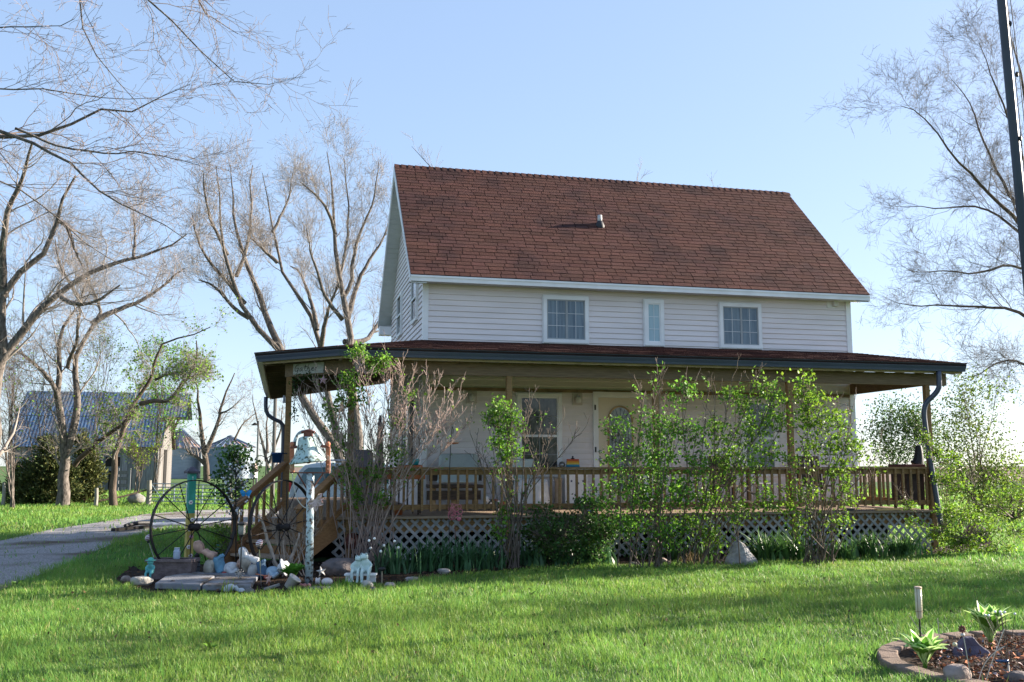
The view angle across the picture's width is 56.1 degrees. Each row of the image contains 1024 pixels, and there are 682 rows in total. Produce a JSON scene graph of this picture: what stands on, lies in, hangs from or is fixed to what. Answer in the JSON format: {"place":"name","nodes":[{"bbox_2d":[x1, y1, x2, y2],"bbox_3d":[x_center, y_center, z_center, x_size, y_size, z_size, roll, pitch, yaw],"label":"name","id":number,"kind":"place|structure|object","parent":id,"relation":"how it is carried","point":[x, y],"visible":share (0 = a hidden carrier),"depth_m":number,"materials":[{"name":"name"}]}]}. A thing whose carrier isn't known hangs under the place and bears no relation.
{"place":"outdoors","nodes":[
{"label":"outdoors","id":0,"kind":"place"},
{"bbox_2d":[0,509,278,589],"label":"driveway","id":1,"kind":"structure","parent":0,"point":[24,552],"depth_m":19.05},
{"bbox_2d":[289,459,388,497],"bbox_3d":[-4.011,4.299,27.868,4.630,1.712,1.810,0,-7,0],"label":"parked car","id":2,"kind":"object","parent":1,"relation":"on","point":[315,467],"visible":0.15,"depth_m":27.14,"materials":[{"name":"silver metal"}]},
{"bbox_2d":[0,466,1022,484],"bbox_3d":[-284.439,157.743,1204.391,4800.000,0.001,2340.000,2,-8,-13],"label":"pasture","id":3,"kind":"structure","parent":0,"point":[260,475],"depth_m":121.39,"materials":[{"name":"green plant"}]},
{"bbox_2d":[171,428,200,478],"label":"grain bin","id":4,"kind":"object","parent":3,"relation":"on","point":[180,465],"visible":0.43,"depth_m":110.19,"materials":[{"name":"metal"}]},
{"bbox_2d":[172,352,270,480],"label":"bare tree","id":5,"kind":"object","parent":3,"relation":"on","point":[204,450],"visible":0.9,"depth_m":84.97,"materials":[{"name":"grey plant"}]},
{"bbox_2d":[207,435,255,478],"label":"grain bin","id":6,"kind":"object","parent":3,"relation":"on","point":[212,459],"visible":0.33,"depth_m":109.97,"materials":[{"name":"metal"}]},
{"bbox_2d":[0,482,1023,681],"bbox_3d":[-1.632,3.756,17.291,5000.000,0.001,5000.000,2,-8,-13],"label":"lawn","id":7,"kind":"structure","parent":0,"point":[323,559],"depth_m":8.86,"materials":[{"name":"plant"}]},
{"bbox_2d":[0,333,69,507],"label":"bare tree","id":8,"kind":"object","parent":7,"relation":"on","point":[9,460],"visible":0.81,"depth_m":32.97,"materials":[{"name":"grey plant"}]},
{"bbox_2d":[0,432,89,504],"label":"cedar tree","id":9,"kind":"object","parent":7,"relation":"on","point":[35,481],"visible":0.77,"depth_m":36.60,"materials":[{"name":"green plant"}]},
{"bbox_2d":[0,314,106,460],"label":"sapling","id":10,"kind":"object","parent":7,"relation":"on","point":[36,397],"visible":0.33,"depth_m":40.50,"materials":[{"name":"grey plant"}]},
{"bbox_2d":[30,305,150,478],"bbox_3d":[-17.228,2.294,39.056,4.408,7.813,4.588,2,-8,-13],"label":"sapling","id":11,"kind":"object","parent":7,"relation":"on","point":[107,340],"visible":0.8,"depth_m":39.37,"materials":[{"name":"brown plant"}]},
{"bbox_2d":[71,427,110,502],"bbox_3d":[-17.190,5.235,38.654,2.187,3.537,1.953,2,-8,-13],"label":"cedar tree","id":12,"kind":"object","parent":7,"relation":"on","point":[94,468],"visible":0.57,"depth_m":38.35,"materials":[{"name":"green plant"}]},
{"bbox_2d":[9,391,191,490],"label":"barn","id":13,"kind":"structure","parent":7,"relation":"on","point":[164,474],"depth_m":57.62,"materials":[{"name":"grey metal"}]},
{"bbox_2d":[1,183,208,505],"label":"oak tree","id":14,"kind":"object","parent":7,"relation":"on","point":[65,443],"visible":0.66,"depth_m":35.51,"materials":[{"name":"brown plant"}]},
{"bbox_2d":[0,107,232,458],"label":"oak tree","id":15,"kind":"object","parent":7,"relation":"on","point":[7,348],"visible":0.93,"depth_m":30.02,"materials":[{"name":"brown plant"}]},
{"bbox_2d":[113,422,168,491],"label":"sapling","id":16,"kind":"object","parent":7,"relation":"on","point":[134,450],"visible":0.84,"depth_m":41.92,"materials":[{"name":"green plant"}]},
{"bbox_2d":[146,480,151,504],"bbox_3d":[-13.834,5.832,36.566,0.212,1.047,0.194,2,-8,-13],"label":"fence post","id":17,"kind":"object","parent":7,"relation":"on","point":[149,492],"visible":0.79,"depth_m":36.51,"materials":[{"name":"white wood"}]},
{"bbox_2d":[151,483,186,501],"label":"farm gate","id":18,"kind":"structure","parent":17,"relation":"attached to","point":[174,494],"depth_m":36.81,"materials":[{"name":"silver metal"}]},
{"bbox_2d":[114,329,201,493],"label":"sapling","id":19,"kind":"object","parent":7,"relation":"on","point":[159,407],"visible":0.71,"depth_m":44.08,"materials":[{"name":"green plant"}]},
{"bbox_2d":[72,295,244,505],"bbox_3d":[-13.680,2.074,35.394,6.818,7.957,3.546,-2,-8,13],"label":"leafing tree","id":20,"kind":"object","parent":7,"relation":"on","point":[196,366],"visible":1,"depth_m":35.24,"materials":[{"name":"green plant"}]},
{"bbox_2d":[0,0,360,335],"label":"overhanging tree","id":21,"kind":"object","parent":7,"relation":"on","point":[9,135],"visible":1,"depth_m":13.41,"materials":[{"name":"brown plant"}]},
{"bbox_2d":[208,439,269,518],"bbox_3d":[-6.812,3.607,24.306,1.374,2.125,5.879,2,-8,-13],"label":"viburnum bush","id":22,"kind":"object","parent":7,"relation":"on","point":[235,453],"visible":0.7,"depth_m":21.96,"materials":[{"name":"green plant"}]},
{"bbox_2d":[165,124,343,462],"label":"bare tree","id":23,"kind":"object","parent":7,"relation":"on","point":[275,342],"visible":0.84,"depth_m":43.40,"materials":[{"name":"brown plant"}]},
{"bbox_2d":[229,370,301,472],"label":"bare tree","id":24,"kind":"object","parent":7,"relation":"on","point":[267,442],"visible":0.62,"depth_m":60.01,"materials":[{"name":"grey plant"}]},
{"bbox_2d":[271,399,276,499],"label":"utility pole","id":25,"kind":"object","parent":7,"relation":"on","point":[274,430],"visible":0.44,"depth_m":40.10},
{"bbox_2d":[227,135,373,450],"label":"bare tree","id":26,"kind":"object","parent":7,"relation":"on","point":[313,320],"visible":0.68,"depth_m":46.32,"materials":[{"name":"brown plant"}]},
{"bbox_2d":[252,92,393,449],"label":"bare tree","id":27,"kind":"object","parent":7,"relation":"on","point":[347,310],"visible":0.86,"depth_m":41.88,"materials":[{"name":"brown plant"}]},
{"bbox_2d":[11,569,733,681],"bbox_3d":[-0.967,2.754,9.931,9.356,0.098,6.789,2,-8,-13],"label":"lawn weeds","id":28,"kind":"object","parent":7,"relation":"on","point":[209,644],"visible":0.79,"depth_m":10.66,"materials":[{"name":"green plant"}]},
{"bbox_2d":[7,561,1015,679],"bbox_3d":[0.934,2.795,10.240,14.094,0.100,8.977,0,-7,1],"label":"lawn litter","id":29,"kind":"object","parent":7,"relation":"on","point":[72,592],"visible":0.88,"depth_m":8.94,"materials":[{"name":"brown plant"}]},
{"bbox_2d":[116,540,992,593],"bbox_3d":[2.495,3.460,15.074,16.219,0.001,4.273,2,-8,-16],"label":"garden bed","id":30,"kind":"object","parent":7,"relation":"on","point":[281,581],"visible":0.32,"depth_m":13.14,"materials":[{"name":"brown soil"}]},
{"bbox_2d":[145,557,200,578],"bbox_3d":[-4.534,3.040,12.823,0.660,0.270,0.303,0,-7,0],"label":"planter box","id":31,"kind":"object","parent":30,"relation":"on","point":[165,566],"visible":0.71,"depth_m":12.71,"materials":[{"name":"wood"}]},
{"bbox_2d":[184,467,199,556],"bbox_3d":[-4.498,2.504,13.417,0.177,1.485,0.177,5,-9,-35],"label":"painted post","id":32,"kind":"object","parent":30,"relation":"on","point":[191,472],"visible":0.81,"depth_m":13.40,"materials":[{"name":"green paint"}]},
{"bbox_2d":[149,480,235,571],"bbox_3d":[-4.386,2.568,13.250,0.242,1.296,1.295,-6,-10,40],"label":"wagon wheel","id":33,"kind":"object","parent":30,"relation":"on","point":[195,527],"visible":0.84,"depth_m":13.23,"materials":[{"name":"metal"}]},
{"bbox_2d":[155,571,259,590],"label":"stone slab","id":34,"kind":"structure","parent":30,"relation":"on","point":[213,581],"depth_m":11.84,"materials":[{"name":"stone"}]},
{"bbox_2d":[193,540,250,572],"bbox_3d":[-3.949,2.963,13.075,0.789,0.488,0.300,1,-7,-7],"label":"lying statue","id":35,"kind":"object","parent":34,"relation":"on","point":[214,562],"visible":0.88,"depth_m":13.02,"materials":[{"name":"paint"}]},
{"bbox_2d":[203,517,247,555],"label":"garden bush","id":36,"kind":"object","parent":30,"relation":"on","point":[224,542],"visible":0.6,"depth_m":14.58,"materials":[{"name":"green plant"}]},
{"bbox_2d":[221,463,249,562],"bbox_3d":[-4.059,2.560,14.050,0.417,1.539,0.441,2,-8,-13],"label":"blossom tree","id":37,"kind":"object","parent":30,"relation":"on","point":[235,491],"visible":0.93,"depth_m":14.10,"materials":[{"name":"brown plant"}]},
{"bbox_2d":[238,547,288,579],"bbox_3d":[-3.296,2.955,12.767,0.686,0.424,0.262,1,-7,-7],"label":"lying statue","id":38,"kind":"object","parent":30,"relation":"on","point":[272,571],"visible":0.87,"depth_m":12.72,"materials":[{"name":"white ceramic"}]},
{"bbox_2d":[248,480,315,566],"bbox_3d":[-3.205,2.607,13.450,0.242,1.316,1.315,-4,-8,29],"label":"wagon wheel","id":39,"kind":"object","parent":30,"relation":"on","point":[286,526],"visible":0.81,"depth_m":13.36,"materials":[{"name":"metal"}]},
{"bbox_2d":[279,563,304,575],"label":"hosta","id":40,"kind":"object","parent":30,"relation":"on","point":[294,569],"visible":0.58,"depth_m":12.19,"materials":[{"name":"green plant"}]},
{"bbox_2d":[264,492,323,576],"bbox_3d":[-3.119,2.731,13.705,0.854,1.132,1.300,2,-8,-13],"label":"dry bush","id":41,"kind":"object","parent":30,"relation":"on","point":[285,539],"visible":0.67,"depth_m":13.63,"materials":[{"name":"brown plant"}]},
{"bbox_2d":[289,429,329,583],"bbox_3d":[-2.599,2.107,12.170,0.476,1.965,0.469,-6,-10,40],"label":"dinner bell","id":42,"kind":"object","parent":30,"relation":"on","point":[307,451],"visible":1,"depth_m":12.20,"materials":[{"name":"white paint"}]},
{"bbox_2d":[321,558,354,575],"bbox_3d":[-2.353,3.145,13.269,0.476,0.286,0.482,-3,-8,19],"label":"garden rock","id":43,"kind":"object","parent":30,"relation":"on","point":[335,566],"visible":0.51,"depth_m":13.10,"materials":[{"name":"stone"}]},
{"bbox_2d":[344,573,376,581],"bbox_3d":[-1.956,3.064,12.418,0.410,0.118,0.140,0,-7,0],"label":"toy bench","id":44,"kind":"object","parent":30,"relation":"on","point":[372,577],"visible":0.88,"depth_m":12.40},
{"bbox_2d":[350,555,361,582],"bbox_3d":[-2.020,2.935,12.379,0.154,0.341,0.211,-2,-8,18],"label":"frog figurine","id":45,"kind":"object","parent":44,"relation":"on","point":[355,567],"visible":0.97,"depth_m":12.39,"materials":[{"name":"white ceramic"}]},
{"bbox_2d":[359,553,371,582],"bbox_3d":[-1.885,2.922,12.372,0.174,0.370,0.236,2,-8,-13],"label":"frog figurine","id":46,"kind":"object","parent":44,"relation":"on","point":[365,564],"visible":0.92,"depth_m":12.39,"materials":[{"name":"ceramic"}]},
{"bbox_2d":[290,333,475,565],"bbox_3d":[-1.944,1.599,14.357,2.857,3.532,1.185,0,-7,3],"label":"lilac bush","id":47,"kind":"object","parent":30,"relation":"on","point":[354,494],"visible":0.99,"depth_m":14.34,"materials":[{"name":"brown plant"}]},
{"bbox_2d":[370,537,423,573],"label":"iris clump","id":48,"kind":"object","parent":30,"relation":"on","point":[394,566],"visible":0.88,"depth_m":13.41,"materials":[{"name":"green plant"}]},
{"bbox_2d":[388,534,456,571],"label":"iris clump","id":49,"kind":"object","parent":30,"relation":"on","point":[429,563],"visible":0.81,"depth_m":13.68,"materials":[{"name":"green plant"}]},
{"bbox_2d":[409,532,489,570],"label":"iris clump","id":50,"kind":"object","parent":30,"relation":"on","point":[460,561],"visible":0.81,"depth_m":13.82,"materials":[{"name":"green plant"}]},
{"bbox_2d":[460,535,511,569],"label":"iris clump","id":51,"kind":"object","parent":30,"relation":"on","point":[489,560],"visible":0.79,"depth_m":13.97,"materials":[{"name":"green plant"}]},
{"bbox_2d":[464,386,588,567],"bbox_3d":[0.198,1.970,14.052,1.885,2.721,0.987,-1,-7,10],"label":"lilac bush","id":52,"kind":"object","parent":30,"relation":"on","point":[509,420],"visible":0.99,"depth_m":14.16,"materials":[{"name":"green plant"}]},
{"bbox_2d":[519,538,547,566],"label":"iris clump","id":53,"kind":"object","parent":30,"relation":"on","point":[537,561],"visible":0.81,"depth_m":14.39,"materials":[{"name":"green plant"}]},
{"bbox_2d":[545,544,582,566],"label":"iris clump","id":54,"kind":"object","parent":30,"relation":"on","point":[570,561],"visible":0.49,"depth_m":14.44,"materials":[{"name":"green plant"}]},
{"bbox_2d":[515,490,623,564],"bbox_3d":[0.832,2.822,14.613,1.623,1.204,1.173,2,-8,-13],"label":"dark shrub","id":55,"kind":"object","parent":30,"relation":"on","point":[544,533],"visible":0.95,"depth_m":14.39,"materials":[{"name":"green plant"}]},
{"bbox_2d":[569,536,616,565],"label":"iris clump","id":56,"kind":"object","parent":30,"relation":"on","point":[590,560],"visible":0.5,"depth_m":14.47,"materials":[{"name":"green plant"}]},
{"bbox_2d":[467,532,928,565],"bbox_3d":[3.693,3.475,16.422,9.934,0.400,2.151,2,-8,-18],"label":"ground cover","id":57,"kind":"object","parent":30,"relation":"on","point":[638,555],"visible":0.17,"depth_m":15.68,"materials":[{"name":"green plant"}]},
{"bbox_2d":[725,541,757,564],"bbox_3d":[3.510,3.267,14.764,0.560,0.386,0.316,-1,-7,4],"label":"garden rock","id":58,"kind":"object","parent":30,"relation":"on","point":[732,557],"visible":0.82,"depth_m":14.66,"materials":[{"name":"grey stone"}]},
{"bbox_2d":[740,526,792,562],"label":"iris clump","id":59,"kind":"object","parent":30,"relation":"on","point":[765,549],"visible":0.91,"depth_m":15.06,"materials":[{"name":"green plant"}]},
{"bbox_2d":[766,527,827,561],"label":"iris clump","id":60,"kind":"object","parent":30,"relation":"on","point":[793,551],"visible":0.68,"depth_m":15.11,"materials":[{"name":"green plant"}]},
{"bbox_2d":[815,536,862,560],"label":"iris clump","id":61,"kind":"object","parent":30,"relation":"on","point":[842,553],"visible":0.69,"depth_m":15.25,"materials":[{"name":"green plant"}]},
{"bbox_2d":[843,529,890,558],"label":"iris clump","id":62,"kind":"object","parent":30,"relation":"on","point":[867,548],"visible":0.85,"depth_m":15.66,"materials":[{"name":"green plant"}]},
{"bbox_2d":[875,529,932,557],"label":"iris clump","id":63,"kind":"object","parent":30,"relation":"on","point":[907,548],"visible":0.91,"depth_m":15.87,"materials":[{"name":"green plant"}]},
{"bbox_2d":[926,513,1023,555],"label":"shrub","id":64,"kind":"object","parent":30,"relation":"on","point":[1020,530],"visible":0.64,"depth_m":16.17,"materials":[{"name":"green plant"}]},
{"bbox_2d":[224,164,966,563],"bbox_3d":[0.836,0.103,20.350,12.772,8.032,10.544,2,-8,-13],"label":"farmhouse","id":65,"kind":"object","parent":7,"relation":"on","point":[580,300],"visible":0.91,"depth_m":18.47,"materials":[{"name":"plastic"}]},
{"bbox_2d":[288,371,325,421],"bbox_3d":[-3.281,0.903,15.376,0.596,0.855,0.224,-1,-7,8],"label":"leaf garland","id":66,"kind":"object","parent":65,"relation":"hanging from","point":[306,378],"visible":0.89,"depth_m":15.40,"materials":[{"name":"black plant"}]},
{"bbox_2d":[293,362,323,374],"bbox_3d":[-3.278,0.441,15.466,0.660,0.170,0.024,-5,-9,31],"label":"porch sign","id":67,"kind":"object","parent":65,"relation":"attached to","point":[303,368],"visible":0.98,"depth_m":15.46,"materials":[{"name":"white wood"}]},
{"bbox_2d":[352,450,373,504],"bbox_3d":[-2.781,2.556,17.794,0.416,1.074,0.440,0,-7,0],"label":"covered grill","id":68,"kind":"object","parent":65,"relation":"on","point":[365,456],"visible":0.22,"depth_m":17.62,"materials":[{"name":"black fabric"}]},
{"bbox_2d":[396,292,402,338],"bbox_3d":[-2.507,-0.567,21.477,0.070,0.950,0.800,2,-8,-13],"label":"window","id":69,"kind":"structure","parent":65,"relation":"in","point":[399,306],"depth_m":21.40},
{"bbox_2d":[410,283,418,324],"bbox_3d":[-1.921,-0.837,19.009,0.070,0.950,0.800,2,-8,-13],"label":"window","id":70,"kind":"structure","parent":65,"relation":"in","point":[414,311],"depth_m":18.96,"materials":[{"name":"white glass"}]},
{"bbox_2d":[426,475,482,510],"bbox_3d":[-1.017,2.635,17.065,1.069,0.730,0.522,2,-8,-13],"label":"porch bench","id":71,"kind":"object","parent":65,"relation":"on","point":[453,494],"visible":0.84,"depth_m":16.83,"materials":[{"name":"brown wood"}]},
{"bbox_2d":[436,454,478,482],"bbox_3d":[-0.961,2.268,17.159,0.872,0.508,0.565,2,-8,-13],"label":"bench cover","id":72,"kind":"object","parent":71,"relation":"on","point":[460,460],"visible":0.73,"depth_m":17.17,"materials":[{"name":"fabric"}]},
{"bbox_2d":[512,459,549,508],"bbox_3d":[0.342,2.566,17.278,0.805,0.883,0.629,2,-8,-13],"label":"covered chair","id":73,"kind":"object","parent":65,"relation":"on","point":[528,462],"visible":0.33,"depth_m":17.06,"materials":[{"name":"fabric"}]},
{"bbox_2d":[516,392,561,476],"bbox_3d":[0.510,1.760,18.026,0.889,1.579,0.085,2,-8,-13],"label":"window","id":74,"kind":"structure","parent":65,"relation":"in","point":[553,401],"depth_m":18.03,"materials":[{"name":"clear glass"}]},
{"bbox_2d":[542,295,588,344],"bbox_3d":[1.030,-0.406,18.431,0.926,0.932,0.085,2,-8,-13],"label":"window","id":75,"kind":"structure","parent":65,"relation":"in","point":[565,319],"depth_m":18.41,"materials":[{"name":"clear glass"}]},
{"bbox_2d":[561,475,587,502],"bbox_3d":[1.142,2.710,17.818,0.470,0.695,0.400,2,-8,-13],"label":"cabinet","id":76,"kind":"object","parent":65,"relation":"on","point":[572,486],"visible":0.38,"depth_m":17.64,"materials":[{"name":"white paint"}]},
{"bbox_2d":[598,398,641,502],"bbox_3d":[2.073,2.113,18.334,0.890,2.053,0.118,2,-8,-13],"label":"door","id":77,"kind":"structure","parent":65,"relation":"in","point":[607,407],"depth_m":18.39,"materials":[{"name":"white wood"}]},
{"bbox_2d":[642,299,664,346],"bbox_3d":[2.778,-0.353,18.841,0.431,0.932,0.085,2,-8,-13],"label":"window","id":78,"kind":"structure","parent":65,"relation":"in","point":[653,309],"depth_m":18.81,"materials":[{"name":"white glass"}]},
{"bbox_2d":[707,456,748,508],"bbox_3d":[4.068,2.640,18.014,0.550,0.965,0.581,4,-9,-30],"label":"porch chair","id":79,"kind":"object","parent":65,"relation":"on","point":[730,491],"visible":0.14,"depth_m":18.07,"materials":[{"name":"brown wood"}]},
{"bbox_2d":[718,302,762,349],"bbox_3d":[4.578,-0.299,19.262,0.932,0.932,0.085,2,-8,-13],"label":"window","id":80,"kind":"structure","parent":65,"relation":"in","point":[739,324],"depth_m":19.24,"materials":[{"name":"clear glass"}]},
{"bbox_2d":[739,398,778,476],"bbox_3d":[4.910,1.912,19.055,0.802,1.542,0.085,2,-8,-13],"label":"window","id":81,"kind":"structure","parent":65,"relation":"in","point":[776,463],"depth_m":19.04,"materials":[{"name":"white glass"}]},
{"bbox_2d":[795,456,835,507],"bbox_3d":[5.808,2.693,18.421,0.550,0.965,0.575,2,-8,-13],"label":"porch chair","id":82,"kind":"object","parent":65,"relation":"on","point":[811,465],"visible":0.32,"depth_m":18.63,"materials":[{"name":"brown wood"}]},
{"bbox_2d":[888,445,925,509],"bbox_3d":[7.268,2.477,17.473,0.590,1.148,0.520,2,-8,-13],"label":"smoker","id":83,"kind":"object","parent":65,"relation":"on","point":[917,460],"visible":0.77,"depth_m":17.27,"materials":[{"name":"brown metal"}]},
{"bbox_2d":[578,358,716,567],"bbox_3d":[2.023,1.776,14.136,1.991,3.129,1.339,2,-8,-13],"label":"lilac bush","id":84,"kind":"object","parent":7,"relation":"on","point":[629,522],"visible":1,"depth_m":14.15,"materials":[{"name":"green plant"}]},
{"bbox_2d":[673,353,794,565],"bbox_3d":[3.300,1.810,14.356,1.744,3.118,1.417,2,-8,-13],"label":"lilac bush","id":85,"kind":"object","parent":7,"relation":"on","point":[712,536],"visible":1,"depth_m":14.28,"materials":[{"name":"green plant"}]},
{"bbox_2d":[768,368,887,564],"bbox_3d":[4.737,1.895,14.531,1.844,2.999,1.269,2,-8,-13],"label":"lilac bush","id":86,"kind":"object","parent":7,"relation":"on","point":[807,424],"visible":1,"depth_m":14.42,"materials":[{"name":"green plant"}]},
{"bbox_2d":[879,658,908,670],"bbox_3d":[2.865,2.443,7.169,0.150,0.105,0.265,-1,-6,-1],"label":"edging block","id":87,"kind":"object","parent":7,"relation":"on","point":[888,662],"depth_m":7.17,"materials":[{"name":"beige concrete"}]},
{"bbox_2d":[856,388,957,482],"bbox_3d":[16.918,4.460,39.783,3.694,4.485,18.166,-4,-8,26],"label":"bushy tree","id":88,"kind":"object","parent":7,"relation":"on","point":[908,421],"visible":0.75,"depth_m":32.86,"materials":[{"name":"green plant"}]},
{"bbox_2d":[892,664,929,678],"bbox_3d":[2.890,2.409,6.937,0.150,0.105,0.265,3,-7,-13],"label":"edging block","id":89,"kind":"object","parent":7,"relation":"on","point":[907,668],"depth_m":6.93,"materials":[{"name":"beige concrete"}]},
{"bbox_2d":[806,0,1023,408],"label":"bare tree","id":90,"kind":"object","parent":7,"relation":"on","point":[1006,189],"visible":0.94,"depth_m":31.50,"materials":[{"name":"brown plant"}]},
{"bbox_2d":[894,427,997,551],"bbox_3d":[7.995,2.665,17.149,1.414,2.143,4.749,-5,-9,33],"label":"young shrub","id":91,"kind":"object","parent":7,"relation":"on","point":[944,529],"visible":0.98,"depth_m":15.88,"materials":[{"name":"green plant"}]},
{"bbox_2d":[898,633,1023,681],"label":"bark mulch","id":92,"kind":"object","parent":7,"relation":"on","point":[995,674],"visible":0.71,"depth_m":7.34,"materials":[{"name":"brown wood"}]},
{"bbox_2d":[914,586,922,636],"bbox_3d":[3.294,2.253,7.760,0.062,0.527,0.063,2,-8,-13],"label":"rain gauge","id":93,"kind":"object","parent":92,"relation":"on","point":[918,599],"visible":0.98,"depth_m":7.76,"materials":[{"name":"white plastic"}]},
{"bbox_2d":[893,628,948,668],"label":"hosta","id":94,"kind":"object","parent":92,"relation":"on","point":[927,646],"visible":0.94,"depth_m":7.05,"materials":[{"name":"green plant"}]},
{"bbox_2d":[943,664,971,678],"bbox_3d":[3.074,2.320,6.643,0.203,0.157,0.178,2,-8,-13],"label":"bed rock","id":95,"kind":"object","parent":92,"relation":"on","point":[958,671],"visible":0.85,"depth_m":6.59,"materials":[{"name":"stone"}]},
{"bbox_2d":[952,636,991,657],"bbox_3d":[3.594,2.403,7.514,0.291,0.171,0.112,0,-7,0],"label":"slate rock","id":96,"kind":"object","parent":92,"relation":"on","point":[972,643],"visible":0.67,"depth_m":7.49,"materials":[{"name":"grey stone"}]},
{"bbox_2d":[964,600,1012,646],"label":"hosta","id":97,"kind":"object","parent":92,"relation":"on","point":[980,611],"visible":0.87,"depth_m":7.91,"materials":[{"name":"green plant"}]},
{"bbox_2d":[984,610,1015,666],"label":"firefly lights","id":98,"kind":"object","parent":92,"relation":"on","point":[1001,614],"visible":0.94,"depth_m":6.76,"materials":[{"name":"white metal"}]},
{"bbox_2d":[1003,670,1023,681],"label":"bed rock","id":99,"kind":"object","parent":92,"relation":"on","point":[1015,675],"visible":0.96,"depth_m":6.59,"materials":[{"name":"stone"}]},
{"bbox_2d":[914,362,1023,516],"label":"bushy tree","id":100,"kind":"object","parent":7,"relation":"on","point":[966,416],"visible":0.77,"depth_m":27.89,"materials":[{"name":"green plant"}]},
{"bbox_2d":[955,449,1023,523],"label":"yellow bush","id":101,"kind":"object","parent":7,"relation":"on","point":[1020,502],"visible":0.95,"depth_m":25.00,"materials":[{"name":"green plant"}]},
{"bbox_2d":[997,0,1023,291],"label":"flagpole","id":102,"kind":"object","parent":7,"relation":"on","point":[1015,138],"visible":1,"depth_m":10.66,"materials":[{"name":"grey metal"}]},
{"bbox_2d":[0,0,1023,465],"label":"sky","id":103,"kind":"structure","parent":0,"point":[690,90],"materials":[{"name":"blue"}]},
{"bbox_2d":[294,467,1023,481],"bbox_3d":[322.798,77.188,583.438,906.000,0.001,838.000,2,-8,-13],"label":"field","id":104,"kind":"structure","parent":0,"point":[296,469],"depth_m":161.72,"materials":[{"name":"green plant"}]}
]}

